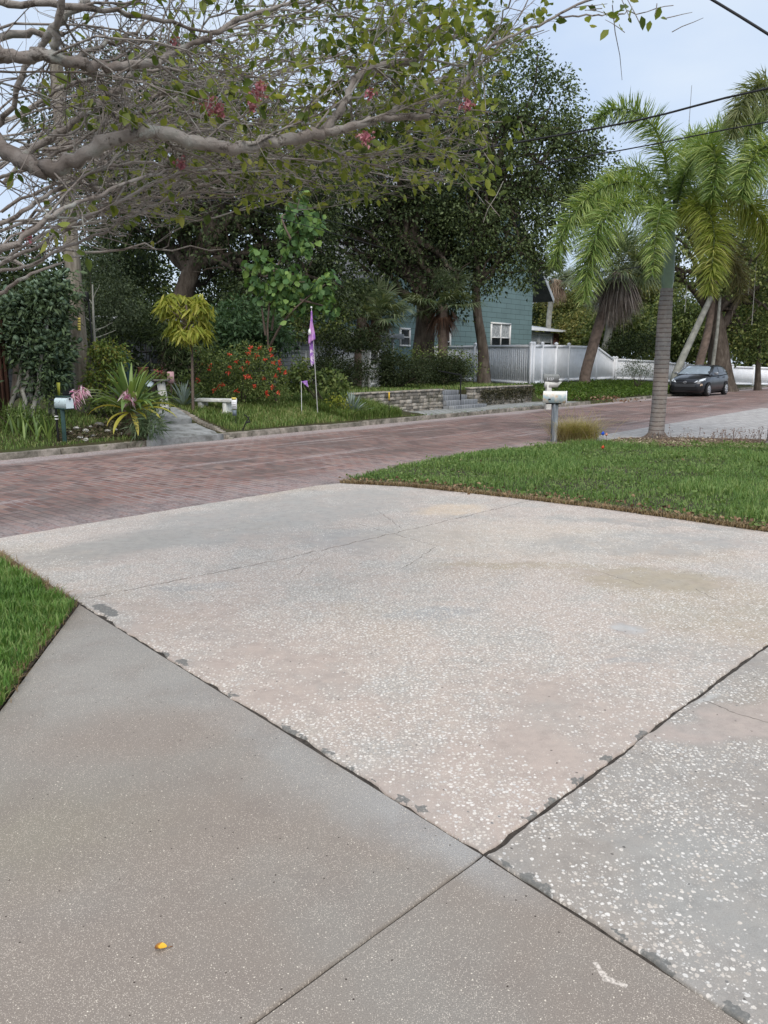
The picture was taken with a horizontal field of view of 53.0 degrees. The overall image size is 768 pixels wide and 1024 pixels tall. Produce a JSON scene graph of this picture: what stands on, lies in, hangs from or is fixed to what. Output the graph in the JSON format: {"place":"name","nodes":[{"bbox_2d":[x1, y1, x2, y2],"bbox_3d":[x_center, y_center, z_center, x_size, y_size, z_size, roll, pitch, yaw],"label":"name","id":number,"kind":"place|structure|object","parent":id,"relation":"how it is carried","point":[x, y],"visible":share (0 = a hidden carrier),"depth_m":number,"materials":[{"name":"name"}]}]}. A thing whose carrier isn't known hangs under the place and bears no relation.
{"place":"outdoors","nodes":[
{"label":"outdoors","id":0,"kind":"place"},
{"bbox_2d":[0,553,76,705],"bbox_3d":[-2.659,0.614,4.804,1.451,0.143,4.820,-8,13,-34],"label":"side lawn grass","id":1,"kind":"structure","parent":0,"point":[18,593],"depth_m":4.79,"materials":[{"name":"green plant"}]},
{"bbox_2d":[0,550,81,708],"bbox_3d":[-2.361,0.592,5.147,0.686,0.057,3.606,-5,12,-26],"label":"dry edge grass","id":2,"kind":"structure","parent":0,"point":[2,554],"depth_m":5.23,"materials":[{"name":"plant"}]},
{"bbox_2d":[0,0,701,294],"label":"crape myrtle","id":3,"kind":"object","parent":2,"relation":"on","point":[126,126],"visible":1,"depth_m":3.42,"materials":[{"name":"green plant"}]},
{"bbox_2d":[150,407,191,424],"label":"garden path","id":4,"kind":"structure","parent":0,"point":[180,417],"depth_m":16.81,"materials":[{"name":"grey concrete"}]},
{"bbox_2d":[146,423,223,446],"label":"garden path","id":5,"kind":"structure","parent":0,"point":[185,433],"depth_m":15.80,"materials":[{"name":"grey concrete"}]},
{"bbox_2d":[0,604,481,1023],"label":"sidewalk","id":6,"kind":"structure","parent":0,"point":[250,867],"depth_m":2.56,"materials":[{"name":"concrete"}]},
{"bbox_2d":[0,387,767,537],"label":"brick road","id":7,"kind":"structure","parent":0,"point":[41,493],"depth_m":12.58,"materials":[{"name":"red brick"}]},
{"bbox_2d":[669,365,727,396],"bbox_3d":[15.227,-6.366,37.111,2.040,1.463,4.042,9,14,39],"label":"parked car","id":8,"kind":"object","parent":7,"relation":"on","point":[705,380],"visible":1,"depth_m":36.10,"materials":[{"name":"black paint"}]},
{"bbox_2d":[0,364,767,710],"bbox_3d":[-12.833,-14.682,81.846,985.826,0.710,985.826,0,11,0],"label":"ground","id":9,"kind":"structure","parent":0,"point":[136,436],"depth_m":15.51,"materials":[{"name":"soil"}]},
{"bbox_2d":[0,319,10,418],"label":"board fence","id":10,"kind":"object","parent":9,"relation":"on","point":[4,390],"visible":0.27,"depth_m":15.12,"materials":[{"name":"red wood"}]},
{"bbox_2d":[0,398,55,441],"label":"snake plant","id":11,"kind":"object","parent":9,"relation":"on","point":[22,425],"visible":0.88,"depth_m":14.14,"materials":[{"name":"green plant"}]},
{"bbox_2d":[0,388,62,431],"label":"weeds","id":12,"kind":"object","parent":9,"relation":"on","point":[10,410],"visible":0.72,"depth_m":14.24,"materials":[{"name":"green plant"}]},
{"bbox_2d":[0,263,91,416],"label":"leafy shrub","id":13,"kind":"object","parent":9,"relation":"on","point":[35,315],"visible":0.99,"depth_m":14.95,"materials":[{"name":"green plant"}]},
{"bbox_2d":[0,214,104,397],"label":"background tree","id":14,"kind":"object","parent":9,"relation":"on","point":[12,276],"visible":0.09,"depth_m":22.16,"materials":[{"name":"green plant"}]},
{"bbox_2d":[54,383,73,442],"bbox_3d":[-5.785,-1.698,13.958,0.373,1.279,0.156,7,13,31],"label":"mailbox","id":15,"kind":"object","parent":9,"relation":"on","point":[62,403],"visible":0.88,"depth_m":13.89,"materials":[{"name":"green paint"}]},
{"bbox_2d":[49,64,92,412],"bbox_3d":[-6.438,-5.512,15.973,0.355,7.238,0.522,-9,14,-38],"label":"utility pole","id":16,"kind":"object","parent":9,"relation":"on","point":[81,331],"visible":0.3,"depth_m":16.16,"materials":[{"name":"brown wood"}]},
{"bbox_2d":[45,260,152,323],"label":"background tree","id":17,"kind":"object","parent":9,"relation":"on","point":[140,291],"visible":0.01,"depth_m":25.30,"materials":[{"name":"green plant"}]},
{"bbox_2d":[85,284,114,408],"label":"bare sapling","id":18,"kind":"object","parent":9,"relation":"on","point":[93,322],"visible":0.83,"depth_m":16.52,"materials":[{"name":"brown plant"}]},
{"bbox_2d":[77,334,135,415],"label":"croton shrub","id":19,"kind":"object","parent":9,"relation":"on","point":[103,365],"visible":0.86,"depth_m":16.15,"materials":[{"name":"green plant"}]},
{"bbox_2d":[58,242,155,402],"bbox_3d":[-6.769,-4.442,18.343,3.046,3.810,2.286,0,11,0],"label":"dark shrub","id":20,"kind":"object","parent":9,"relation":"on","point":[107,306],"visible":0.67,"depth_m":18.06,"materials":[{"name":"green plant"}]},
{"bbox_2d":[55,406,159,443],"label":"bed litter","id":21,"kind":"object","parent":9,"relation":"on","point":[69,429],"visible":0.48,"depth_m":14.92,"materials":[{"name":"brown plant"}]},
{"bbox_2d":[53,219,179,304],"bbox_3d":[-10.165,-8.214,29.916,5.990,6.986,4.370,11,15,44],"label":"background tree","id":22,"kind":"object","parent":9,"relation":"on","point":[142,269],"visible":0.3,"depth_m":29.05,"materials":[{"name":"green plant"}]},
{"bbox_2d":[5,315,238,395],"bbox_3d":[-10.263,-5.312,27.736,7.400,2.989,8.898,9,14,39],"label":"bungalow","id":23,"kind":"object","parent":9,"relation":"on","point":[68,393],"visible":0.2,"depth_m":25.50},
{"bbox_2d":[133,350,159,383],"bbox_3d":[-7.860,-4.879,25.959,0.545,1.101,1.270,9,14,39],"label":"window","id":24,"kind":"structure","parent":23,"relation":"in","point":[151,360],"depth_m":25.86,"materials":[{"name":"black metal"}]},
{"bbox_2d":[76,385,171,420],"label":"bed plants","id":25,"kind":"object","parent":9,"relation":"on","point":[111,411],"visible":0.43,"depth_m":16.07,"materials":[{"name":"green plant"}]},
{"bbox_2d":[69,358,179,435],"bbox_3d":[-5.077,-2.240,15.024,2.129,1.528,1.749,0,11,0],"label":"crinum lily","id":26,"kind":"object","parent":9,"relation":"on","point":[130,396],"visible":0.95,"depth_m":14.84,"materials":[{"name":"green plant"}]},
{"bbox_2d":[86,237,179,315],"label":"background tree","id":27,"kind":"object","parent":9,"relation":"on","point":[160,284],"visible":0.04,"depth_m":31.87,"materials":[{"name":"green plant"}]},
{"bbox_2d":[119,405,172,446],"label":"spider plants","id":28,"kind":"object","parent":9,"relation":"on","point":[143,428],"visible":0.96,"depth_m":14.75,"materials":[{"name":"green plant"}]},
{"bbox_2d":[86,293,226,394],"bbox_3d":[-6.051,-4.357,20.356,3.623,2.831,2.352,0,11,0],"label":"understorey shrub","id":29,"kind":"object","parent":9,"relation":"on","point":[186,355],"visible":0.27,"depth_m":20.08,"materials":[{"name":"green plant"}]},
{"bbox_2d":[114,302,201,395],"bbox_3d":[-5.666,-4.048,19.651,2.374,2.593,1.867,0,11,0],"label":"shrub","id":30,"kind":"object","parent":9,"relation":"on","point":[158,339],"visible":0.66,"depth_m":19.45,"materials":[{"name":"green plant"}]},
{"bbox_2d":[146,368,173,406],"bbox_3d":[-5.330,-2.875,18.024,0.728,1.003,0.727,-6,12,-27],"label":"pedestal planter","id":31,"kind":"object","parent":9,"relation":"on","point":[161,385],"visible":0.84,"depth_m":17.89,"materials":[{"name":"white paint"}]},
{"bbox_2d":[166,381,200,404],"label":"agave","id":32,"kind":"object","parent":9,"relation":"on","point":[182,399],"visible":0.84,"depth_m":18.12,"materials":[{"name":"green plant"}]},
{"bbox_2d":[151,293,216,410],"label":"mango sapling","id":33,"kind":"object","parent":9,"relation":"on","point":[177,331],"visible":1,"depth_m":17.36,"materials":[{"name":"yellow plant"}]},
{"bbox_2d":[9,22,380,389],"bbox_3d":[-5.998,-9.757,25.755,11.261,11.695,8.335,6,12,27],"label":"oak tree","id":34,"kind":"object","parent":9,"relation":"on","point":[190,263],"visible":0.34,"depth_m":25.26,"materials":[{"name":"green plant"}]},
{"bbox_2d":[166,343,231,401],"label":"shade shrub","id":35,"kind":"object","parent":9,"relation":"on","point":[203,353],"visible":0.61,"depth_m":18.62,"materials":[{"name":"green plant"}]},
{"bbox_2d":[177,407,233,438],"bbox_3d":[-4.083,-1.932,17.135,0.188,0.684,2.460,-10,15,-41],"label":"path edging","id":36,"kind":"object","parent":9,"relation":"on","point":[202,422],"visible":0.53,"depth_m":16.89,"materials":[{"name":"concrete"}]},
{"bbox_2d":[194,398,231,412],"bbox_3d":[-4.026,-2.499,18.362,1.026,0.415,0.340,5,12,22],"label":"garden bench","id":37,"kind":"object","parent":9,"relation":"on","point":[226,404],"visible":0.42,"depth_m":18.21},
{"bbox_2d":[184,338,300,404],"bbox_3d":[-3.639,-3.569,19.638,3.030,1.753,2.074,0,11,0],"label":"flowering bush","id":38,"kind":"object","parent":9,"relation":"on","point":[213,386],"visible":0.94,"depth_m":19.45,"materials":[{"name":"green plant"}]},
{"bbox_2d":[191,290,307,393],"bbox_3d":[-4.061,-4.932,22.505,3.838,3.133,2.775,0,11,0],"label":"broadleaf bush","id":39,"kind":"object","parent":9,"relation":"on","point":[239,326],"visible":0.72,"depth_m":21.95,"materials":[{"name":"green plant"}]},
{"bbox_2d":[196,243,308,328],"bbox_3d":[-7.134,-9.879,38.860,8.351,7.125,7.052,0,11,0],"label":"background tree","id":40,"kind":"object","parent":9,"relation":"on","point":[241,301],"visible":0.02,"depth_m":38.06,"materials":[{"name":"green plant"}]},
{"bbox_2d":[241,189,340,400],"bbox_3d":[-2.397,-5.532,19.730,2.602,5.542,1.706,0,11,0],"label":"heart leaf sapling","id":41,"kind":"object","parent":9,"relation":"on","point":[287,294],"visible":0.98,"depth_m":19.52,"materials":[{"name":"green plant"}]},
{"bbox_2d":[308,306,317,412],"bbox_3d":[-1.817,-3.742,19.444,0.236,2.816,0.173,-7,13,-32],"label":"garden flag pole","id":42,"kind":"object","parent":9,"relation":"on","point":[311,335],"visible":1,"depth_m":19.36,"materials":[{"name":"purple fabric"}]},
{"bbox_2d":[275,355,352,399],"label":"shrub","id":43,"kind":"object","parent":9,"relation":"on","point":[300,374],"visible":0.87,"depth_m":20.37,"materials":[{"name":"green plant"}]},
{"bbox_2d":[264,279,377,372],"bbox_3d":[-2.104,-6.514,27.862,3.606,4.028,6.090,2,11,11],"label":"shade shrub","id":44,"kind":"object","parent":9,"relation":"on","point":[299,323],"visible":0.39,"depth_m":25.94,"materials":[{"name":"green plant"}]},
{"bbox_2d":[238,330,403,384],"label":"white cottage","id":45,"kind":"structure","parent":9,"relation":"on","point":[304,348],"depth_m":31.13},
{"bbox_2d":[0,379,669,459],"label":"yard grass","id":46,"kind":"structure","parent":9,"relation":"on","point":[290,417],"depth_m":19.35,"materials":[{"name":"green plant"}]},
{"bbox_2d":[307,354,381,387],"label":"clipped hedge","id":47,"kind":"object","parent":9,"relation":"on","point":[350,369],"visible":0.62,"depth_m":24.77,"materials":[{"name":"green plant"}]},
{"bbox_2d":[315,322,399,387],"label":"shrub","id":48,"kind":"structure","parent":9,"relation":"on","point":[350,345],"depth_m":25.55,"materials":[{"name":"green plant"}]},
{"bbox_2d":[315,281,402,385],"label":"cabbage palm","id":49,"kind":"object","parent":9,"relation":"on","point":[368,309],"visible":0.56,"depth_m":27.34,"materials":[{"name":"green plant"}]},
{"bbox_2d":[343,273,420,384],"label":"cabbage palm","id":50,"kind":"object","parent":9,"relation":"on","point":[399,306],"visible":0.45,"depth_m":28.23,"materials":[{"name":"green plant"}]},
{"bbox_2d":[0,483,767,853],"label":"driveway apron","id":51,"kind":"object","parent":9,"relation":"on","point":[482,673],"visible":0.84,"depth_m":4.88,"materials":[{"name":"beige concrete"}]},
{"bbox_2d":[0,385,767,459],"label":"kerb","id":52,"kind":"structure","parent":9,"relation":"on","point":[61,451],"depth_m":17.86,"materials":[{"name":"concrete"}]},
{"bbox_2d":[348,389,443,411],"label":"stone wall","id":53,"kind":"structure","parent":9,"relation":"on","point":[417,400],"depth_m":23.59,"materials":[{"name":"grey stone"}]},
{"bbox_2d":[360,349,436,388],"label":"clipped hedge","id":54,"kind":"object","parent":9,"relation":"on","point":[396,378],"visible":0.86,"depth_m":26.16,"materials":[{"name":"green plant"}]},
{"bbox_2d":[303,71,499,381],"bbox_3d":[0.514,-11.583,32.520,9.160,12.643,7.650,0,11,0],"label":"oak tree","id":55,"kind":"object","parent":9,"relation":"on","point":[414,256],"visible":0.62,"depth_m":31.09,"materials":[{"name":"green plant"}]},
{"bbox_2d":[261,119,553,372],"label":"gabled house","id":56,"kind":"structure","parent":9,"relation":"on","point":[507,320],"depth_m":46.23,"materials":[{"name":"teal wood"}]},
{"bbox_2d":[399,328,410,346],"bbox_3d":[1.091,-9.067,39.922,0.525,0.944,0.799,2,11,8],"label":"window","id":57,"kind":"structure","parent":56,"relation":"in","point":[406,331],"depth_m":39.98,"materials":[{"name":"white glass"}]},
{"bbox_2d":[490,322,510,344],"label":"window","id":58,"kind":"structure","parent":56,"relation":"in","point":[500,333],"depth_m":46.92,"materials":[{"name":"white glass"}]},
{"bbox_2d":[351,335,491,382],"bbox_3d":[1.343,-6.044,30.528,5.864,2.141,3.041,0,11,0],"label":"tall shrub","id":59,"kind":"object","parent":9,"relation":"on","point":[443,352],"visible":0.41,"depth_m":30.24,"materials":[{"name":"green plant"}]},
{"bbox_2d":[77,604,767,1023],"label":"joint grit","id":60,"kind":"object","parent":9,"relation":"on","point":[515,832],"visible":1,"depth_m":2.95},
{"bbox_2d":[400,258,489,382],"bbox_3d":[2.349,-7.618,31.101,3.775,5.152,3.845,0,11,0],"label":"cabbage palm","id":61,"kind":"object","parent":9,"relation":"on","point":[443,322],"visible":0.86,"depth_m":30.79,"materials":[{"name":"green plant"}]},
{"bbox_2d":[416,352,476,387],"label":"clipped hedge","id":62,"kind":"object","parent":9,"relation":"on","point":[450,364],"visible":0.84,"depth_m":28.09,"materials":[{"name":"green plant"}]},
{"bbox_2d":[442,390,486,408],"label":"garden steps","id":63,"kind":"structure","parent":9,"relation":"on","point":[451,399],"depth_m":25.60,"materials":[{"name":"grey stone"}]},
{"bbox_2d":[434,342,533,383],"bbox_3d":[3.278,-7.718,40.629,0.544,2.335,12.913,-8,13,-34],"label":"privacy fence","id":64,"kind":"object","parent":9,"relation":"on","point":[512,364],"visible":0.36,"depth_m":36.81,"materials":[{"name":"white plastic"}]},
{"bbox_2d":[411,401,575,414],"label":"footpath","id":65,"kind":"structure","parent":9,"relation":"on","point":[488,407],"depth_m":25.14,"materials":[{"name":"grey concrete"}]},
{"bbox_2d":[465,385,535,404],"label":"stone wall","id":66,"kind":"structure","parent":9,"relation":"on","point":[497,395],"depth_m":27.48,"materials":[{"name":"grey stone"}]},
{"bbox_2d":[424,31,629,383],"bbox_3d":[5.657,-11.896,31.265,8.604,13.944,5.465,0,11,0],"label":"oak tree","id":67,"kind":"object","parent":9,"relation":"on","point":[526,188],"visible":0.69,"depth_m":30.43,"materials":[{"name":"green plant"}]},
{"bbox_2d":[532,302,562,344],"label":"background tree","id":68,"kind":"object","parent":9,"relation":"on","point":[535,319],"visible":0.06,"depth_m":73.19,"materials":[{"name":"green plant"}]},
{"bbox_2d":[531,326,566,344],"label":"house annex","id":69,"kind":"object","parent":9,"relation":"on","point":[538,338],"visible":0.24,"depth_m":57.20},
{"bbox_2d":[543,373,560,408],"bbox_3d":[5.749,-4.062,26.303,0.620,1.326,0.237,1,11,4],"label":"mailbox","id":70,"kind":"object","parent":9,"relation":"on","point":[550,381],"visible":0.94,"depth_m":26.15,"materials":[{"name":"white paint"}]},
{"bbox_2d":[543,391,567,441],"bbox_3d":[3.469,-1.900,15.637,0.488,1.112,0.177,3,11,15],"label":"mailbox","id":71,"kind":"object","parent":9,"relation":"on","point":[555,399],"visible":0.83,"depth_m":15.53,"materials":[{"name":"white plastic"}]},
{"bbox_2d":[544,257,575,332],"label":"fan palm","id":72,"kind":"object","parent":9,"relation":"on","point":[556,286],"visible":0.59,"depth_m":57.61,"materials":[{"name":"green plant"}]},
{"bbox_2d":[532,266,596,342],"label":"background tree","id":73,"kind":"object","parent":9,"relation":"on","point":[570,305],"visible":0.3,"depth_m":70.47,"materials":[{"name":"green plant"}]},
{"bbox_2d":[532,342,614,383],"bbox_3d":[9.830,-7.603,39.988,0.680,2.355,11.058,8,13,35],"label":"privacy fence","id":74,"kind":"object","parent":9,"relation":"on","point":[565,362],"visible":0.82,"depth_m":39.77,"materials":[{"name":"white plastic"}]},
{"bbox_2d":[524,406,631,441],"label":"ornamental grass","id":75,"kind":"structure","parent":9,"relation":"on","point":[573,430],"depth_m":15.65,"materials":[{"name":"plant"}]},
{"bbox_2d":[551,303,623,357],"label":"background tree","id":76,"kind":"object","parent":9,"relation":"on","point":[570,337],"visible":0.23,"depth_m":58.21,"materials":[{"name":"green plant"}]},
{"bbox_2d":[508,378,669,400],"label":"ground cover","id":77,"kind":"object","parent":9,"relation":"on","point":[600,388],"visible":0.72,"depth_m":35.07,"materials":[{"name":"green plant"}]},
{"bbox_2d":[583,291,640,352],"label":"cabbage palm","id":78,"kind":"object","parent":9,"relation":"on","point":[607,335],"visible":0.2,"depth_m":46.13,"materials":[{"name":"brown plant"}]},
{"bbox_2d":[573,299,656,359],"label":"background tree","id":79,"kind":"object","parent":9,"relation":"on","point":[641,323],"visible":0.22,"depth_m":49.73,"materials":[{"name":"green plant"}]},
{"bbox_2d":[562,217,673,383],"bbox_3d":[11.524,-10.318,37.783,5.802,8.310,6.570,0,11,0],"label":"cabbage palm","id":80,"kind":"object","parent":9,"relation":"on","point":[619,295],"visible":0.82,"depth_m":37.02,"materials":[{"name":"green plant"}]},
{"bbox_2d":[487,647,767,1023],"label":"driveway slab","id":81,"kind":"structure","parent":9,"relation":"on","point":[652,847],"depth_m":2.57,"materials":[{"name":"grey concrete"}]},
{"bbox_2d":[614,355,653,386],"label":"grey shrub","id":82,"kind":"object","parent":9,"relation":"on","point":[637,370],"visible":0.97,"depth_m":38.25,"materials":[{"name":"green plant"}]},
{"bbox_2d":[600,317,671,359],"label":"dark shrub","id":83,"kind":"object","parent":9,"relation":"on","point":[636,345],"visible":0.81,"depth_m":45.62,"materials":[{"name":"green plant"}]},
{"bbox_2d":[596,261,694,329],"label":"background tree","id":84,"kind":"object","parent":9,"relation":"on","point":[653,294],"visible":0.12,"depth_m":62.27,"materials":[{"name":"green plant"}]},
{"bbox_2d":[600,436,766,447],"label":"mulch bed","id":85,"kind":"object","parent":9,"relation":"on","point":[636,438],"visible":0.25,"depth_m":15.69,"materials":[{"name":"brown wood"}]},
{"bbox_2d":[542,88,767,438],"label":"foxtail palm","id":86,"kind":"object","parent":85,"relation":"on","point":[700,204],"visible":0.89,"depth_m":14.68,"materials":[{"name":"green plant"}]},
{"bbox_2d":[659,424,763,443],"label":"dry weeds","id":87,"kind":"object","parent":85,"relation":"on","point":[733,437],"visible":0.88,"depth_m":15.39,"materials":[{"name":"brown plant"}]},
{"bbox_2d":[718,66,767,443],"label":"foxtail palm","id":88,"kind":"object","parent":85,"relation":"on","point":[742,110],"visible":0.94,"depth_m":13.36,"materials":[{"name":"green plant"}]},
{"bbox_2d":[637,281,732,364],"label":"background tree","id":89,"kind":"object","parent":9,"relation":"on","point":[683,322],"visible":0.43,"depth_m":53.29,"materials":[{"name":"green plant"}]},
{"bbox_2d":[614,356,767,385],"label":"fence","id":90,"kind":"object","parent":9,"relation":"on","point":[744,375],"visible":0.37,"depth_m":45.49,"materials":[{"name":"white plastic"}]},
{"bbox_2d":[633,191,767,391],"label":"oak tree","id":91,"kind":"object","parent":9,"relation":"on","point":[723,359],"visible":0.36,"depth_m":41.52,"materials":[{"name":"green plant"}]},
{"bbox_2d":[670,265,757,382],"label":"leaning tree","id":92,"kind":"object","parent":9,"relation":"on","point":[679,364],"visible":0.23,"depth_m":40.63,"materials":[{"name":"grey plant"}]},
{"bbox_2d":[691,265,761,364],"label":"leaning tree","id":93,"kind":"object","parent":9,"relation":"on","point":[716,335],"visible":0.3,"depth_m":40.74,"materials":[{"name":"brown plant"}]},
{"bbox_2d":[695,234,758,364],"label":"leaning tree","id":94,"kind":"object","parent":9,"relation":"on","point":[703,349],"visible":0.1,"depth_m":40.98,"materials":[{"name":"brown plant"}]},
{"bbox_2d":[703,234,767,366],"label":"background tree","id":95,"kind":"object","parent":9,"relation":"on","point":[730,336],"visible":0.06,"depth_m":56.98,"materials":[{"name":"green plant"}]},
{"bbox_2d":[729,309,767,390],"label":"tree","id":96,"kind":"object","parent":9,"relation":"on","point":[758,356],"visible":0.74,"depth_m":42.94,"materials":[{"name":"green plant"}]},
{"bbox_2d":[730,292,767,366],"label":"background tree","id":97,"kind":"object","parent":9,"relation":"on","point":[750,364],"visible":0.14,"depth_m":56.95,"materials":[{"name":"green plant"}]},
{"bbox_2d":[0,0,767,363],"label":"sky","id":98,"kind":"structure","parent":0,"point":[711,54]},
{"bbox_2d":[124,87,767,204],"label":"overhead cable","id":99,"kind":"object","parent":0,"point":[681,109],"visible":0.57,"depth_m":10.95,"materials":[{"name":"black rubber"}]},
{"bbox_2d":[127,121,767,210],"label":"overhead cable","id":100,"kind":"object","parent":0,"point":[548,161],"visible":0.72,"depth_m":11.27,"materials":[{"name":"black rubber"}]},
{"bbox_2d":[256,856,740,1023],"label":"sidewalk","id":101,"kind":"structure","parent":0,"point":[483,940],"depth_m":2.05,"materials":[{"name":"concrete"}]},
{"bbox_2d":[344,438,767,530],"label":"lawn grass","id":102,"kind":"structure","parent":0,"point":[759,500],"depth_m":11.07,"materials":[{"name":"green plant"}]},
{"bbox_2d":[338,448,767,528],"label":"fallen brown leaves","id":103,"kind":"object","parent":102,"relation":"on","point":[631,505],"visible":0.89,"depth_m":9.05,"materials":[{"name":"brown plant"}]},
{"bbox_2d":[339,478,767,531],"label":"dry edge grass","id":104,"kind":"structure","parent":102,"relation":"on","point":[673,515],"depth_m":8.71,"materials":[{"name":"plant"}]},
{"bbox_2d":[594,408,767,440],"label":"paver driveway","id":105,"kind":"structure","parent":0,"point":[750,421],"depth_m":18.91,"materials":[{"name":"grey concrete"}]},
{"bbox_2d":[710,0,767,35],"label":"overhead cable","id":106,"kind":"object","parent":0,"point":[741,17],"visible":1,"depth_m":6.87,"materials":[{"name":"black rubber"}]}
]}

